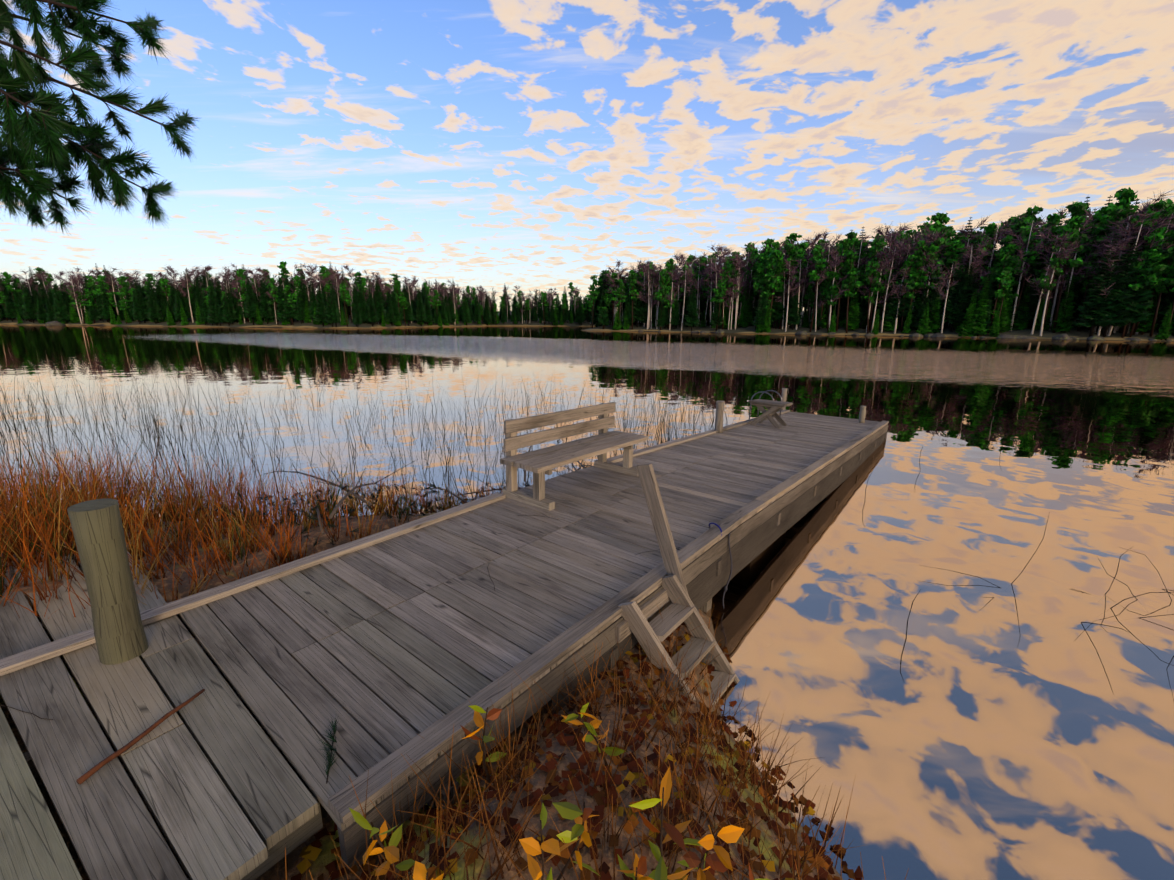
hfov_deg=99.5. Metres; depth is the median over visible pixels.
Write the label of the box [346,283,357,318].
forest tree
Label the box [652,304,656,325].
forest tree
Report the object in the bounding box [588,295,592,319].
forest tree
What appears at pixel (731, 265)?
forest tree
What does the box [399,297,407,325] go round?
forest tree
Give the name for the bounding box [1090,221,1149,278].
shore birch tree
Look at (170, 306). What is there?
forest tree
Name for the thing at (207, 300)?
forest tree
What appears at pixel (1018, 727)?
lake water
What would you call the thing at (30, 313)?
forest tree
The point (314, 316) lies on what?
forest tree
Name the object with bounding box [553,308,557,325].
forest tree
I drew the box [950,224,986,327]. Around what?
forest tree
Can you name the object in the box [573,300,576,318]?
forest tree
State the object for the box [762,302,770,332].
forest tree
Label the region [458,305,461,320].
forest tree
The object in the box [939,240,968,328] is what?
forest tree
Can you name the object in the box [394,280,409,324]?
forest tree
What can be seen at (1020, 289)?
forest tree
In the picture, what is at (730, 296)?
shore birch tree
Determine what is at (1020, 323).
forest tree
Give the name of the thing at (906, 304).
forest tree
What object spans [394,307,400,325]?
forest tree
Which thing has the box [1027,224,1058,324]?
forest tree
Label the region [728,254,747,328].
shore birch tree
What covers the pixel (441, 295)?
forest tree
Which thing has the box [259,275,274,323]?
forest tree
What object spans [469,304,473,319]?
forest tree
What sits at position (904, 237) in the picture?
forest tree
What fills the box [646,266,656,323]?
forest tree
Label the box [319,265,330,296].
forest tree
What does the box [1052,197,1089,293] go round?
forest tree
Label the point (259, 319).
forest tree
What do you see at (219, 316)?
forest tree
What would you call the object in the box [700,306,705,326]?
forest tree
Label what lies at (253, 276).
forest tree
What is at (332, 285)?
forest tree
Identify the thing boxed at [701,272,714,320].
forest tree
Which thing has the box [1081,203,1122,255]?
forest tree
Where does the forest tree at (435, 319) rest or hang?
on the shore ground at (1081, 334)
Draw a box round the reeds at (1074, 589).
[865,431,1173,638]
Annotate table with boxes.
[749,399,792,427]
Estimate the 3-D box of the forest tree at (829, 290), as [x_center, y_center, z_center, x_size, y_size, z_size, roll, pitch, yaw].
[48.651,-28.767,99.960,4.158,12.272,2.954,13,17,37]
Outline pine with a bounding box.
[0,0,199,235]
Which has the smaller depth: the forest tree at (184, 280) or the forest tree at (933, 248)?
the forest tree at (933, 248)
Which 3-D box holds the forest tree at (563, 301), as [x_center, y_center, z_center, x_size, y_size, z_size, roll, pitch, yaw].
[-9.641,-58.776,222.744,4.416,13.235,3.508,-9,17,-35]
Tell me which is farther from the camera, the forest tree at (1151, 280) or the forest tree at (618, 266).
the forest tree at (618, 266)
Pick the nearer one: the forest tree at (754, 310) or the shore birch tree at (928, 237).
the shore birch tree at (928, 237)
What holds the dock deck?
on the ground at (292, 860)
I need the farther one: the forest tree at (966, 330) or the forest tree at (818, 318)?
the forest tree at (818, 318)
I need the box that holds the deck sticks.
[1,515,659,784]
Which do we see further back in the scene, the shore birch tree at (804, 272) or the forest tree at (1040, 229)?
the shore birch tree at (804, 272)
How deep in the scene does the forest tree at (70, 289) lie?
143.20 m
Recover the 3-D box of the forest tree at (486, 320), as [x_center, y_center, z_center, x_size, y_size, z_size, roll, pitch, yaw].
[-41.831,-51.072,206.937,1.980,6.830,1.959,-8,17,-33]
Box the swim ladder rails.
[749,390,781,418]
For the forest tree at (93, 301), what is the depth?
148.93 m
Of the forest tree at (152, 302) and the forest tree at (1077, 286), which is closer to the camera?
the forest tree at (1077, 286)
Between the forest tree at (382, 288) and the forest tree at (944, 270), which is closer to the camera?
the forest tree at (944, 270)
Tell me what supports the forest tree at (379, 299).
on the shore ground at (1081, 334)
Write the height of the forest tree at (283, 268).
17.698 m
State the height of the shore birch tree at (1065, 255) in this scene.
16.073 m
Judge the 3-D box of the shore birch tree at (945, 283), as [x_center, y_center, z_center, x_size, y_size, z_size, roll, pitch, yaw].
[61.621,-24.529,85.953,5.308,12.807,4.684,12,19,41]
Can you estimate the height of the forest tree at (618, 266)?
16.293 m
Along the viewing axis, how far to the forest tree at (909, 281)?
88.57 m
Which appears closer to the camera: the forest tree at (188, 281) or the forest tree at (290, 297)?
the forest tree at (290, 297)
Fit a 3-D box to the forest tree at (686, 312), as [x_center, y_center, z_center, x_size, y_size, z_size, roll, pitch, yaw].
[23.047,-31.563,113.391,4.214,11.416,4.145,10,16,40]
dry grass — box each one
[0,435,548,636]
[270,605,908,879]
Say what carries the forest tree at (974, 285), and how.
on the shore ground at (1081, 334)
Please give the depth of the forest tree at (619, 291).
118.20 m
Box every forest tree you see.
[0,271,22,298]
[0,280,12,319]
[0,291,12,320]
[4,293,16,321]
[11,275,23,320]
[15,271,37,294]
[15,281,22,296]
[17,312,23,323]
[18,296,26,320]
[22,278,32,320]
[22,286,37,322]
[28,266,37,291]
[31,287,37,299]
[32,271,52,298]
[33,267,46,283]
[36,293,47,323]
[37,278,49,299]
[39,287,47,311]
[44,273,57,288]
[45,294,56,321]
[47,284,53,313]
[52,271,68,288]
[52,280,69,320]
[55,286,70,323]
[56,273,83,323]
[59,281,66,299]
[63,267,83,290]
[63,269,91,309]
[64,297,70,311]
[65,286,73,304]
[65,288,72,309]
[69,300,79,322]
[71,289,82,319]
[71,291,85,323]
[72,271,85,298]
[72,283,86,319]
[83,288,98,321]
[85,275,100,320]
[86,284,96,314]
[86,311,92,324]
[87,268,100,294]
[88,295,98,323]
[94,275,111,319]
[95,294,103,321]
[96,268,118,314]
[97,286,115,321]
[100,286,114,322]
[105,293,116,307]
[106,280,117,311]
[109,276,127,299]
[109,305,116,324]
[111,276,130,305]
[116,296,124,320]
[117,269,136,289]
[117,294,129,323]
[117,315,121,324]
[123,309,131,322]
[125,284,133,320]
[125,288,138,321]
[127,270,141,284]
[129,282,134,315]
[132,290,144,323]
[134,281,148,322]
[138,279,145,298]
[140,277,150,291]
[143,273,155,289]
[144,282,152,302]
[145,281,154,314]
[147,289,161,323]
[153,293,164,322]
[155,278,166,309]
[157,272,169,297]
[158,278,170,303]
[161,264,181,292]
[166,296,175,319]
[166,306,175,325]
[169,280,177,321]
[171,269,193,322]
[173,284,180,315]
[174,291,188,319]
[180,284,192,318]
[180,302,188,324]
[185,269,190,292]
[186,284,195,318]
[187,265,201,285]
[190,285,196,318]
[192,280,198,295]
[194,279,207,316]
[195,301,204,324]
[198,266,216,295]
[199,292,206,324]
[200,276,206,288]
[201,265,215,286]
[201,292,208,324]
[204,296,208,305]
[206,282,221,325]
[208,273,220,309]
[214,275,222,306]
[214,298,223,325]
[216,268,231,294]
[217,266,235,296]
[222,296,233,325]
[225,282,238,323]
[227,277,245,322]
[229,264,246,282]
[231,268,246,320]
[231,290,241,322]
[237,277,245,321]
[238,280,248,322]
[239,280,248,319]
[243,276,258,324]
[246,269,260,299]
[251,292,262,321]
[253,269,270,281]
[253,276,266,299]
[255,277,262,320]
[256,302,262,324]
[257,270,270,282]
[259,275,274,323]
[260,275,273,314]
[266,279,279,323]
[267,278,278,324]
[268,275,278,317]
[276,261,289,280]
[276,278,292,321]
[282,275,296,324]
[282,285,296,324]
[288,264,301,320]
[291,275,302,322]
[296,297,304,323]
[299,263,306,289]
[299,264,321,291]
[299,278,310,322]
[299,291,306,322]
[302,277,313,321]
[304,299,311,322]
[305,263,319,294]
[308,275,327,300]
[308,281,316,317]
[313,284,326,326]
[313,300,319,324]
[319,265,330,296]
[325,294,336,326]
[327,270,336,288]
[328,270,341,321]
[328,282,340,316]
[329,269,340,294]
[330,288,340,326]
[334,279,344,314]
[339,268,352,312]
[339,278,352,317]
[339,284,351,326]
[339,300,345,318]
[340,306,344,324]
[342,265,357,303]
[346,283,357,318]
[346,294,354,322]
[351,282,362,316]
[352,272,361,294]
[352,301,356,326]
[353,301,362,327]
[356,277,367,294]
[358,285,367,323]
[359,297,366,320]
[363,269,372,289]
[365,285,370,307]
[366,291,377,326]
[367,270,382,295]
[372,271,388,296]
[373,276,386,324]
[373,293,380,323]
[381,311,385,326]
[387,295,396,323]
[389,280,401,313]
[390,274,401,291]
[391,287,400,325]
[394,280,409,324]
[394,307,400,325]
[395,291,403,319]
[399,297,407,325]
[400,277,417,322]
[402,284,414,325]
[408,284,414,321]
[409,276,418,300]
[415,290,426,325]
[422,285,436,306]
[422,286,433,319]
[423,279,435,305]
[423,295,432,324]
[431,290,441,324]
[433,294,439,318]
[433,305,437,323]
[438,311,442,326]
[439,293,442,310]
[440,300,446,323]
[445,301,451,323]
[446,279,459,324]
[448,295,455,323]
[455,295,460,312]
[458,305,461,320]
[462,300,470,325]
[465,286,471,302]
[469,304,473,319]
[471,287,480,322]
[473,294,479,324]
[478,285,489,306]
[483,295,490,321]
[484,297,491,324]
[484,309,488,324]
[491,298,496,322]
[499,296,505,311]
[499,305,501,319]
[501,307,506,321]
[503,285,510,310]
[505,294,510,319]
[510,308,515,321]
[511,295,517,314]
[514,291,522,322]
[515,303,519,323]
[518,296,524,323]
[524,300,530,323]
[525,307,530,319]
[532,290,539,316]
[532,307,537,321]
[535,299,539,318]
[538,292,548,324]
[541,303,548,323]
[549,299,555,324]
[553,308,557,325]
[556,301,559,320]
[559,301,561,318]
[561,293,568,323]
[563,286,569,311]
[564,300,567,319]
[566,303,569,322]
[568,282,575,294]
[569,294,573,315]
[569,308,573,322]
[572,287,579,306]
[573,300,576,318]
[577,299,584,324]
[582,296,586,322]
[585,275,599,327]
[585,300,588,315]
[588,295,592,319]
[590,288,601,326]
[594,270,610,325]
[597,285,608,328]
[598,294,608,309]
[599,274,608,325]
[601,280,609,320]
[604,258,627,310]
[605,271,611,318]
[605,273,617,328]
[609,298,614,320]
[611,279,627,323]
[612,306,622,329]
[614,267,631,320]
[618,277,627,319]
[621,288,634,322]
[623,305,629,329]
[626,260,643,289]
[628,270,639,328]
[631,268,643,326]
[631,272,645,324]
[633,266,651,326]
[634,259,655,328]
[638,279,655,326]
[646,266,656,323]
[648,263,666,328]
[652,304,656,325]
[653,269,669,329]
[654,275,662,326]
[656,302,665,326]
[660,285,668,328]
[663,258,674,286]
[664,286,674,328]
[665,268,674,326]
[665,296,673,325]
[669,288,681,328]
[670,293,675,328]
[674,253,685,286]
[674,253,692,310]
[679,265,691,323]
[679,280,691,326]
[683,254,694,267]
[683,278,700,330]
[687,269,699,292]
[690,252,708,296]
[693,275,703,300]
[696,256,709,274]
[696,291,701,318]
[697,258,707,292]
[700,267,713,324]
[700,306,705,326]
[701,243,728,275]
[701,257,714,324]
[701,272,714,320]
[706,247,731,265]
[709,252,720,264]
[709,281,723,326]
[710,282,726,330]
[711,265,730,329]
[716,246,736,256]
[720,292,732,321]
[721,297,731,328]
[724,256,740,329]
[724,277,739,329]
[731,280,743,322]
[731,300,735,325]
[732,314,738,326]
[734,251,752,285]
[737,291,748,326]
[742,242,753,274]
[743,249,759,294]
[744,256,758,300]
[745,243,771,320]
[748,284,755,304]
[751,253,767,325]
[751,263,768,329]
[752,283,766,325]
[752,293,758,317]
[753,249,774,282]
[756,316,761,332]
[759,251,785,303]
[759,256,780,299]
[760,238,777,253]
[761,250,783,325]
[762,289,774,312]
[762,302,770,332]
[770,267,786,328]
[770,287,782,327]
[772,241,784,251]
[772,243,800,328]
[780,233,801,246]
[783,247,807,326]
[784,281,800,329]
[784,283,802,327]
[790,242,808,325]
[799,241,810,298]
[800,239,821,326]
[800,289,807,314]
[802,283,814,325]
[802,306,808,327]
[804,229,844,268]
[804,230,823,309]
[804,245,813,320]
[805,263,832,297]
[806,243,832,306]
[807,245,830,331]
[809,281,821,329]
[810,233,841,327]
[810,239,831,290]
[811,282,826,329]
[814,296,825,327]
[818,271,834,329]
[820,252,833,290]
[824,266,839,318]
[824,279,839,313]
[825,271,840,332]
[825,307,829,327]
[827,238,857,330]
[828,309,835,332]
[831,238,851,322]
[831,240,842,316]
[836,276,853,319]
[837,232,863,265]
[838,233,872,318]
[838,252,863,332]
[839,284,852,326]
[845,281,859,329]
[846,243,860,305]
[849,238,864,257]
[854,240,868,270]
[855,271,869,327]
[856,273,864,305]
[859,227,865,240]
[860,240,871,270]
[860,265,867,273]
[861,276,884,331]
[861,303,867,328]
[862,261,884,333]
[865,238,892,329]
[867,269,893,331]
[868,251,895,332]
[869,223,899,302]
[869,251,897,323]
[871,311,878,334]
[880,221,913,251]
[880,237,918,329]
[883,231,914,266]
[883,292,898,330]
[887,227,928,281]
[887,231,901,249]
[890,229,924,246]
[891,233,911,262]
[893,254,919,332]
[898,309,911,328]
[902,229,926,262]
[902,303,911,332]
[907,240,929,321]
[909,288,923,329]
[913,282,929,326]
[916,222,934,236]
[916,237,946,318]
[916,304,928,334]
[926,212,952,229]
[927,289,940,332]
[928,267,942,324]
[933,226,960,268]
[935,245,944,266]
[938,268,950,304]
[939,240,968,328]
[939,257,966,331]
[940,245,957,278]
[945,232,971,326]
[948,265,972,323]
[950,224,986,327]
[956,304,968,332]
[958,290,976,336]
[961,234,989,262]
[962,239,979,306]
[965,216,991,246]
[965,217,972,235]
[966,270,993,328]
[967,230,984,250]
[971,278,988,335]
[973,222,1000,251]
[974,241,995,288]
[979,244,1020,332]
[985,270,995,312]
[985,283,1009,332]
[987,249,1012,305]
[989,306,999,336]
[990,216,1016,301]
[990,253,1018,308]
[992,214,1034,302]
[993,216,1036,262]
[994,270,1017,322]
[999,285,1012,329]
[1005,272,1020,319]
[1010,224,1041,278]
[1011,235,1046,317]
[1013,284,1029,329]
[1014,242,1045,328]
[1014,269,1026,319]
[1020,205,1043,234]
[1024,231,1038,285]
[1025,243,1053,328]
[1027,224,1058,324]
[1029,232,1073,333]
[1030,228,1077,333]
[1031,213,1065,327]
[1032,212,1068,229]
[1032,291,1051,329]
[1038,208,1067,225]
[1046,216,1089,332]
[1047,223,1094,292]
[1048,225,1084,319]
[1049,201,1090,319]
[1050,264,1082,319]
[1051,278,1073,331]
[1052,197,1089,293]
[1061,224,1095,281]
[1065,232,1093,325]
[1066,254,1099,330]
[1072,233,1118,336]
[1075,206,1139,278]
[1080,223,1127,328]
[1080,234,1097,327]
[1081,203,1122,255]
[1083,208,1121,248]
[1086,205,1137,330]
[1090,217,1122,328]
[1094,234,1138,336]
[1108,187,1139,216]
[1109,216,1141,325]
[1114,252,1152,337]
[1115,198,1173,332]
[1123,230,1154,335]
[1129,249,1165,336]
[1130,289,1160,331]
[1131,226,1173,335]
[1133,251,1166,334]
[1134,190,1172,214]
[1141,250,1172,334]
[1149,230,1173,336]
[1152,207,1173,241]
[1154,303,1171,339]
[1156,316,1168,325]
[1157,277,1173,330]
[1164,256,1173,339]
[1168,317,1173,334]
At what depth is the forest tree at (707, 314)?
116.36 m
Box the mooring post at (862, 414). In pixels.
[859,406,865,422]
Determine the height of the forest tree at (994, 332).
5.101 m
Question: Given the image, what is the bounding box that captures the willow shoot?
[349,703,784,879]
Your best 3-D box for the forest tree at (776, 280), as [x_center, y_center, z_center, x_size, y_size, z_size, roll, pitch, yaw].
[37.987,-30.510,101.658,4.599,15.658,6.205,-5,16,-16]
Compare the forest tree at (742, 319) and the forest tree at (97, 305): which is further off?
the forest tree at (97, 305)
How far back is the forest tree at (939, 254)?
89.77 m
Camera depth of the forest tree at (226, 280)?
146.67 m
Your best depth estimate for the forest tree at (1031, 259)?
81.55 m
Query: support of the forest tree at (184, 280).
on the shore ground at (1081, 334)
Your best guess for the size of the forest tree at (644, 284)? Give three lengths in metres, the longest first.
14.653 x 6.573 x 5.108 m
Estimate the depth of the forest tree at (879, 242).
91.81 m
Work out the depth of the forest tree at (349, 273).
142.52 m
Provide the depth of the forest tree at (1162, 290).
72.20 m
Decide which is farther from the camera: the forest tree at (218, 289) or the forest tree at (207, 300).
the forest tree at (218, 289)
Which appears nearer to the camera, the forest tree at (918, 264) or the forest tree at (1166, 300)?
the forest tree at (1166, 300)
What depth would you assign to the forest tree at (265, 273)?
145.47 m
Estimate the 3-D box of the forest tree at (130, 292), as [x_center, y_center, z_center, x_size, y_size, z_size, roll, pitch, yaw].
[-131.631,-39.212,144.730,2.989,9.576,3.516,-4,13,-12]
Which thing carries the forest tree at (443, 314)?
on the shore ground at (1081, 334)
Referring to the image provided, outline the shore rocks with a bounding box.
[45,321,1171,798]
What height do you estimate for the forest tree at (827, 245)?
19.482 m
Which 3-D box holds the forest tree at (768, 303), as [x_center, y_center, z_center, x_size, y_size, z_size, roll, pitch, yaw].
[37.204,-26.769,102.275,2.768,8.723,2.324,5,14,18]
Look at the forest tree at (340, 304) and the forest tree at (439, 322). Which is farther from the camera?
the forest tree at (439, 322)
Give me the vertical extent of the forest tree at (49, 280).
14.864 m
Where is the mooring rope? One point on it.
(726, 585)
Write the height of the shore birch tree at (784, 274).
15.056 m
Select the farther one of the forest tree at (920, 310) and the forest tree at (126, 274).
the forest tree at (126, 274)
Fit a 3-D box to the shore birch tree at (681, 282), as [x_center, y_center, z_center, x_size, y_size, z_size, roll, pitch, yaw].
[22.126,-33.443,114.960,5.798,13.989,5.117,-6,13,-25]
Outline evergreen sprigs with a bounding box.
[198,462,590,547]
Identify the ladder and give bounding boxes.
[615,464,739,705]
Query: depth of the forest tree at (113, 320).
143.31 m
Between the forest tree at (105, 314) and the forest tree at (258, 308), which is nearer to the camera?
the forest tree at (258, 308)
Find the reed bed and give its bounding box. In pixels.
[0,359,743,516]
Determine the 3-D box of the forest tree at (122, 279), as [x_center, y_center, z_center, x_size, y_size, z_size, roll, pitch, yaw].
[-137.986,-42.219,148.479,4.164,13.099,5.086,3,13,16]
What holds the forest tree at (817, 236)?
on the shore ground at (1081, 334)
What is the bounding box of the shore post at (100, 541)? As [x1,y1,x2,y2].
[67,498,153,678]
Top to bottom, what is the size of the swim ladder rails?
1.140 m
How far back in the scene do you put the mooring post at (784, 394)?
11.16 m
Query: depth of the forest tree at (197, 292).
139.60 m
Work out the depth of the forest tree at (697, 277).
115.49 m
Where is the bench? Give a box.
[500,402,648,510]
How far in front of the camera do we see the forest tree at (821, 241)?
105.31 m
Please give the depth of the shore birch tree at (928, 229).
88.59 m
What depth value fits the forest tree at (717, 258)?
113.40 m
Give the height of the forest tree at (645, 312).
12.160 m
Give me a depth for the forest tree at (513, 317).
214.51 m
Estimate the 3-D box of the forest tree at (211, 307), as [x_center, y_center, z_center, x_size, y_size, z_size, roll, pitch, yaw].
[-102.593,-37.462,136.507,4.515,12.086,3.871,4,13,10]
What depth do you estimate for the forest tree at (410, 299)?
160.80 m
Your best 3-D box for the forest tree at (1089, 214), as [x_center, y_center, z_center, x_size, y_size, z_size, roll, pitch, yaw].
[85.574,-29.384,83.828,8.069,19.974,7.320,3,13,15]
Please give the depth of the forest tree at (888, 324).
91.80 m
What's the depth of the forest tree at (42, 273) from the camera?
153.71 m
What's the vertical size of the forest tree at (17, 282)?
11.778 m
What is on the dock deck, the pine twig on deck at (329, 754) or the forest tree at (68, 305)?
the pine twig on deck at (329, 754)
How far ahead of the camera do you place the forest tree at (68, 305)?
147.03 m
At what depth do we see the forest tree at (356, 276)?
160.86 m
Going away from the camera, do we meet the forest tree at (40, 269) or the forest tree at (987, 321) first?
the forest tree at (987, 321)
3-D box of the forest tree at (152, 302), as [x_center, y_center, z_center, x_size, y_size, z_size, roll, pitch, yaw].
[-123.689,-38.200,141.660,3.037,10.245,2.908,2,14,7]
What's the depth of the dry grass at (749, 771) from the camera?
1.83 m
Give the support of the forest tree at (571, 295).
on the shore ground at (1081, 334)
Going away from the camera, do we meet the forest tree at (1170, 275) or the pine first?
the pine
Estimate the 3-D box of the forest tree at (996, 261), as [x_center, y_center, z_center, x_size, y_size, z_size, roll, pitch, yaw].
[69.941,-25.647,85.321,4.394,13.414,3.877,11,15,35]
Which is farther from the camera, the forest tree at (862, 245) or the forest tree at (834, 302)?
the forest tree at (862, 245)
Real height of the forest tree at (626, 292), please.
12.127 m
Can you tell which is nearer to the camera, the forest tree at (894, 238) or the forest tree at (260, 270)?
the forest tree at (894, 238)
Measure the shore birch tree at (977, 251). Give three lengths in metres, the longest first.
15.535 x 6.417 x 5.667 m
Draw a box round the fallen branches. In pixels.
[261,446,590,533]
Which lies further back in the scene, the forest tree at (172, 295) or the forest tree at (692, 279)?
the forest tree at (172, 295)
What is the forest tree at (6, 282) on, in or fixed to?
on the shore ground at (1081, 334)
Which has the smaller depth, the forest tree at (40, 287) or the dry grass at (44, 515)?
the dry grass at (44, 515)
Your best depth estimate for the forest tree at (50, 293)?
146.77 m
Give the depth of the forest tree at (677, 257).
118.34 m
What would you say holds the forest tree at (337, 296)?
on the shore ground at (1081, 334)
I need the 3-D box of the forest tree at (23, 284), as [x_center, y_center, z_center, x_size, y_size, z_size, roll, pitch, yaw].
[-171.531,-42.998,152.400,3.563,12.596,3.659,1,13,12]
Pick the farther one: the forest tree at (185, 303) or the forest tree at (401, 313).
the forest tree at (401, 313)
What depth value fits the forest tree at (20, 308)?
150.42 m
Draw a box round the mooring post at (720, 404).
[714,400,724,432]
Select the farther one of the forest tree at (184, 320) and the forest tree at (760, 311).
the forest tree at (184, 320)
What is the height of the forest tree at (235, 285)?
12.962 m
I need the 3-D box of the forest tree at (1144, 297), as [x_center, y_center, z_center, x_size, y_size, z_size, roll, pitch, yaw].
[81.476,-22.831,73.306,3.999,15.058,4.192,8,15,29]
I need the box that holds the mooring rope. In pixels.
[709,523,731,608]
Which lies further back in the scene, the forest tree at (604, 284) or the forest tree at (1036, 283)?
the forest tree at (604, 284)
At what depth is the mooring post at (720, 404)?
8.15 m
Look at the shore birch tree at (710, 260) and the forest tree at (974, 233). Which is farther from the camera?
the shore birch tree at (710, 260)
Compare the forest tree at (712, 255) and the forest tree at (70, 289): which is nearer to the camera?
the forest tree at (712, 255)
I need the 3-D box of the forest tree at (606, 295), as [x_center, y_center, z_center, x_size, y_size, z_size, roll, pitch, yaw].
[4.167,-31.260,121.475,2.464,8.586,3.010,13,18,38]
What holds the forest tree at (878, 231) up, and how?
on the shore ground at (1081, 334)
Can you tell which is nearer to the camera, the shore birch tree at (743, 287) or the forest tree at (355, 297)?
the shore birch tree at (743, 287)
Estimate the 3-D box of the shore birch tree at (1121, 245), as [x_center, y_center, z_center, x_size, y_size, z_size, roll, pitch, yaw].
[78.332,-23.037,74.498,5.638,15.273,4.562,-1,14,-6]
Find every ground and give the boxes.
[0,310,1173,341]
[0,512,842,879]
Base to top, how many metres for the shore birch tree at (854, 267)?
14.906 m
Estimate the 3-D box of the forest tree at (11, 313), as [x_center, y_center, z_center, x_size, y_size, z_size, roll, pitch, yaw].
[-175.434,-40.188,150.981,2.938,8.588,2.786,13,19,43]
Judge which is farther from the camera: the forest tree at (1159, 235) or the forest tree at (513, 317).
the forest tree at (513, 317)
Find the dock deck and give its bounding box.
[0,410,888,879]
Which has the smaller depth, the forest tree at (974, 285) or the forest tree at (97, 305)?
the forest tree at (974, 285)
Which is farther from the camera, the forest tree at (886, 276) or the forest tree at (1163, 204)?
the forest tree at (886, 276)
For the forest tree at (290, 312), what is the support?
on the shore ground at (1081, 334)
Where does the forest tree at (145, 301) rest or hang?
on the shore ground at (1081, 334)
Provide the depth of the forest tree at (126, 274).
149.26 m
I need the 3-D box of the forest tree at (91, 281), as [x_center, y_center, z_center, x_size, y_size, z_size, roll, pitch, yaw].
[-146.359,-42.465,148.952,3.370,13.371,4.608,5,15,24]
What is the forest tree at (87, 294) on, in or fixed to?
on the shore ground at (1081, 334)
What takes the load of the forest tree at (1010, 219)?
on the shore ground at (1081, 334)
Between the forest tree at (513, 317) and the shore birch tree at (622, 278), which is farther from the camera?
the forest tree at (513, 317)
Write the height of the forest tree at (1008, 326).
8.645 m
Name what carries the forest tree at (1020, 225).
on the shore ground at (1081, 334)
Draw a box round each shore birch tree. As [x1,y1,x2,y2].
[601,259,621,301]
[607,269,625,311]
[617,275,627,324]
[640,264,660,328]
[645,273,658,328]
[666,267,681,329]
[673,272,685,327]
[674,265,690,319]
[674,268,692,325]
[679,261,700,330]
[691,270,704,326]
[692,268,705,325]
[700,258,721,327]
[700,261,713,318]
[701,257,728,312]
[705,263,724,297]
[707,254,727,311]
[710,256,731,319]
[722,270,742,329]
[725,252,745,324]
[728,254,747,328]
[738,273,750,324]
[773,257,799,328]
[775,248,789,293]
[783,257,805,331]
[786,257,814,329]
[786,264,801,326]
[806,248,831,324]
[809,268,829,331]
[825,250,848,329]
[832,255,842,315]
[841,257,866,288]
[858,251,894,331]
[875,249,897,327]
[880,237,909,332]
[889,241,926,332]
[906,231,936,309]
[913,231,949,329]
[916,221,950,269]
[919,231,948,305]
[932,261,965,332]
[938,249,959,328]
[957,244,991,286]
[958,240,994,296]
[964,228,1016,266]
[970,221,1017,277]
[972,256,993,289]
[997,216,1057,330]
[1025,232,1086,335]
[1036,219,1100,329]
[1043,215,1101,321]
[1078,232,1120,332]
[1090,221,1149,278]
[1093,199,1160,334]
[1094,235,1135,335]
[1107,208,1173,335]
[1109,209,1173,332]
[1113,231,1158,332]
[1116,204,1173,330]
[1135,213,1173,333]
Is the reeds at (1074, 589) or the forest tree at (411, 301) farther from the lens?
the forest tree at (411, 301)
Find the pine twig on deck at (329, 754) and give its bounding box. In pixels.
[316,714,338,783]
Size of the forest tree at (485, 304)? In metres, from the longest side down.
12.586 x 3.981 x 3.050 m
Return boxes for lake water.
[0,325,1173,879]
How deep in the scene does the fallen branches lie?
4.75 m
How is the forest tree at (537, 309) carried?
on the shore ground at (1081, 334)
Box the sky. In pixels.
[0,0,1173,310]
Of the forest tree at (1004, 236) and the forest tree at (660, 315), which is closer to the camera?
the forest tree at (1004, 236)
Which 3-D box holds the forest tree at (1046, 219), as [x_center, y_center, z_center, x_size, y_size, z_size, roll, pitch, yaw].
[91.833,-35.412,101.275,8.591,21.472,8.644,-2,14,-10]
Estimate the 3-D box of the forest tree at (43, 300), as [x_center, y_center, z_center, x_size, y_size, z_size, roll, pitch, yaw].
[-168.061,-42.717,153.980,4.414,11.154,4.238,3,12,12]
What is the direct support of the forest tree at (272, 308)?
on the shore ground at (1081, 334)
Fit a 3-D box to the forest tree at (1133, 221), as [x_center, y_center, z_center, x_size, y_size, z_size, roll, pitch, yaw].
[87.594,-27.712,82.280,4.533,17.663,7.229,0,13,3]
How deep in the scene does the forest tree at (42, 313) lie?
147.11 m
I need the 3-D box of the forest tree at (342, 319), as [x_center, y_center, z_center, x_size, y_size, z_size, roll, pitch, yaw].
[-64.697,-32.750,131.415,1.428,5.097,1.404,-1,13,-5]
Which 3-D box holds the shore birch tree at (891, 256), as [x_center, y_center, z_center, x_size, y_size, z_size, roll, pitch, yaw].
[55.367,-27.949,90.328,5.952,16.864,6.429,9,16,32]
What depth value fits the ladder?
3.07 m
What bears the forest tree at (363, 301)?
on the shore ground at (1081, 334)
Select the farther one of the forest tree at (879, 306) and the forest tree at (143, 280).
the forest tree at (143, 280)
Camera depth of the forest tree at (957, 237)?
90.94 m
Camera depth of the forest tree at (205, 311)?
137.36 m
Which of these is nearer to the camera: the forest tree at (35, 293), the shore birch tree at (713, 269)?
the shore birch tree at (713, 269)
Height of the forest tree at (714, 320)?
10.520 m
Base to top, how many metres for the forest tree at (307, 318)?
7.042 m
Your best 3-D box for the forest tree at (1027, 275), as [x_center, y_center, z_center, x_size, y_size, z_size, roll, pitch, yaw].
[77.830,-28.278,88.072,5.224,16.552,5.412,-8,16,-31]
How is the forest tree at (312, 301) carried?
on the shore ground at (1081, 334)
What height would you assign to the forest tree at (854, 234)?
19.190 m
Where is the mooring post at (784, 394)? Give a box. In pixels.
[781,388,787,410]
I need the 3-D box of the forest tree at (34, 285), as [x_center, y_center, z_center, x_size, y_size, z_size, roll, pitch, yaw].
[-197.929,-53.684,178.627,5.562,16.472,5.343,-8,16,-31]

